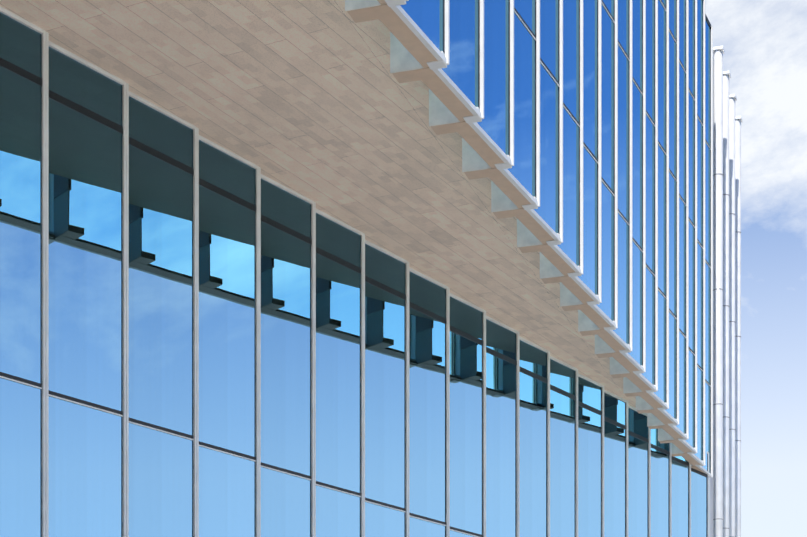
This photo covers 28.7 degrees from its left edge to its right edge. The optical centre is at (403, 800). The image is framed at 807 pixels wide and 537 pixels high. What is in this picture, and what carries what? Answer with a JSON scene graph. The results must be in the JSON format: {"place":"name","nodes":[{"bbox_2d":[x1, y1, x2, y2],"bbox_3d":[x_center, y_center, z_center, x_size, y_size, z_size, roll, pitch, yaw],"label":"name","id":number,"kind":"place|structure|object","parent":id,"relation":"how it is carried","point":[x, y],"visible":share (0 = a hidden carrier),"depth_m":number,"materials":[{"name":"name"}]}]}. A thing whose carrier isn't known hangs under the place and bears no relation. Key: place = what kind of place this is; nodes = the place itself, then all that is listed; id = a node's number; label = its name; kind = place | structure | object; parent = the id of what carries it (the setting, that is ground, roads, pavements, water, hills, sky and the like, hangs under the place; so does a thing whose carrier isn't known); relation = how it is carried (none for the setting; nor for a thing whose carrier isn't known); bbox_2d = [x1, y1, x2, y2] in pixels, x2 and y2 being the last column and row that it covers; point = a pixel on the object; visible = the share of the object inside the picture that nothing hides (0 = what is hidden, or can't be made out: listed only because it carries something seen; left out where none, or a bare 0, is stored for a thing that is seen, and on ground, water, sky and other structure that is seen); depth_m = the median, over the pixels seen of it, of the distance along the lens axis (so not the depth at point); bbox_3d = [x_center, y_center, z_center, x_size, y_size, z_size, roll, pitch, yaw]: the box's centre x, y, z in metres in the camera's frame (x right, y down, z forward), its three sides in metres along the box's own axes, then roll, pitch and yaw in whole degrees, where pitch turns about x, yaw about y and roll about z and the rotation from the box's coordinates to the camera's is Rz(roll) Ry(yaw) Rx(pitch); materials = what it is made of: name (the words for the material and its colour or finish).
{"place":"outdoors","nodes":[
{"label":"outdoors","id":0,"kind":"place"},
{"bbox_2d":[335,0,635,407],"bbox_3d":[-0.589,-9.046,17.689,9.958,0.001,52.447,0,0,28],"label":"soffit edge","id":1,"kind":"object","parent":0,"point":[374,35],"depth_m":21.91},
{"bbox_2d":[713,50,740,536],"bbox_3d":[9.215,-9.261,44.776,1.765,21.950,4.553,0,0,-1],"label":"columns","id":2,"kind":"structure","parent":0,"point":[726,341],"depth_m":43.94,"materials":[{"name":"white metal"}]},
{"bbox_2d":[713,173,740,536],"bbox_3d":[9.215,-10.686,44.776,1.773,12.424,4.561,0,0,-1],"label":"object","id":3,"kind":"object","parent":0,"point":[735,336],"visible":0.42,"depth_m":43.94,"materials":[{"name":"grey metal"}]},
{"bbox_2d":[705,0,806,536],"label":"sky","id":4,"kind":"structure","parent":0,"point":[764,42],"materials":[{"name":"white"}]},
{"bbox_3d":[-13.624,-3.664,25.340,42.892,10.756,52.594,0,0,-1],"label":"lower volume wall","id":5,"kind":"object","parent":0,"visible":0},
{"bbox_2d":[0,0,630,405],"bbox_3d":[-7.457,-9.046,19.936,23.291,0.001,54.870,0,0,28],"label":"soffit","id":6,"kind":"structure","parent":5,"relation":"on","point":[306,98],"depth_m":20.91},
{"bbox_2d":[334,0,625,398],"bbox_3d":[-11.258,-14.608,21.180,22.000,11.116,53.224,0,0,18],"label":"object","id":7,"kind":"structure","parent":5,"relation":"on","point":[462,175],"depth_m":22.68,"materials":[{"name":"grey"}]},
{"bbox_2d":[347,0,703,472],"bbox_3d":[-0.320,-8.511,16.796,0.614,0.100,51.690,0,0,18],"label":"facade sill boxes","id":8,"kind":"object","parent":7,"relation":"on","point":[386,15],"visible":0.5,"depth_m":21.69,"materials":[{"name":"beige metal"}]},
{"bbox_2d":[345,0,692,465],"bbox_3d":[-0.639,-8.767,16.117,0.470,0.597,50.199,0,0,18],"label":"facade gusset plates","id":9,"kind":"object","parent":8,"relation":"on","point":[402,59],"visible":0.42,"depth_m":22.67,"materials":[{"name":"grey metal"}]},
{"bbox_2d":[385,0,703,466],"bbox_3d":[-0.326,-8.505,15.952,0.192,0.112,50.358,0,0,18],"label":"facade corner blocks","id":10,"kind":"structure","parent":8,"relation":"on","point":[439,64],"depth_m":22.36,"materials":[{"name":"white concrete"}]},
{"bbox_2d":[391,0,712,477],"bbox_3d":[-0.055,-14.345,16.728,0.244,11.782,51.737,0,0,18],"label":"facade frames","id":11,"kind":"structure","parent":8,"relation":"on","point":[422,37],"depth_m":29.65,"materials":[{"name":"white metal"}]},
{"bbox_2d":[400,0,709,472],"bbox_3d":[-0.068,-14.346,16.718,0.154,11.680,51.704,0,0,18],"label":"facade glass","id":12,"kind":"object","parent":11,"relation":"attached to","point":[461,70],"visible":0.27,"depth_m":28.12,"materials":[{"name":"blue glass"}]},
{"bbox_2d":[444,0,711,473],"bbox_3d":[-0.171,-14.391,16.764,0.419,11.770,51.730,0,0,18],"label":"facade joints","id":13,"kind":"object","parent":11,"relation":"attached to","point":[706,18],"visible":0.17,"depth_m":29.66,"materials":[{"name":"black"}]},
{"label":"ground","id":14,"kind":"structure","parent":0,"visible":0},
{"bbox_2d":[0,12,706,536],"bbox_3d":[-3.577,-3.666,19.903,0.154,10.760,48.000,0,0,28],"label":"facade glass","id":15,"kind":"object","parent":14,"relation":"on","point":[86,304],"visible":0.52,"depth_m":22.08,"materials":[{"name":"blue glass"}]},
{"bbox_2d":[0,58,707,536],"bbox_3d":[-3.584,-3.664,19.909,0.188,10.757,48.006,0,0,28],"label":"horizontal mullions","id":16,"kind":"object","parent":14,"relation":"on","point":[66,102],"visible":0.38,"depth_m":22.83,"materials":[{"name":"black metal"}]},
{"bbox_2d":[42,30,708,536],"bbox_3d":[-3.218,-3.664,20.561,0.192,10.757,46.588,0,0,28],"label":"vertical mullions","id":17,"kind":"object","parent":14,"relation":"on","point":[126,310],"visible":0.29,"depth_m":22.48,"materials":[{"name":"metal"}]},
{"bbox_2d":[0,6,707,536],"bbox_3d":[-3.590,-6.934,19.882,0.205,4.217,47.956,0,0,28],"label":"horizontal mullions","id":18,"kind":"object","parent":17,"relation":"attached to","point":[118,80],"depth_m":22.38,"materials":[{"name":"metal"}]},
{"bbox_2d":[709,46,741,536],"bbox_3d":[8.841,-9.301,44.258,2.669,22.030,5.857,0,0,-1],"label":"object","id":19,"kind":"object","parent":14,"relation":"on","point":[711,478],"visible":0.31,"depth_m":42.52,"materials":[{"name":"white metal"}]}
]}

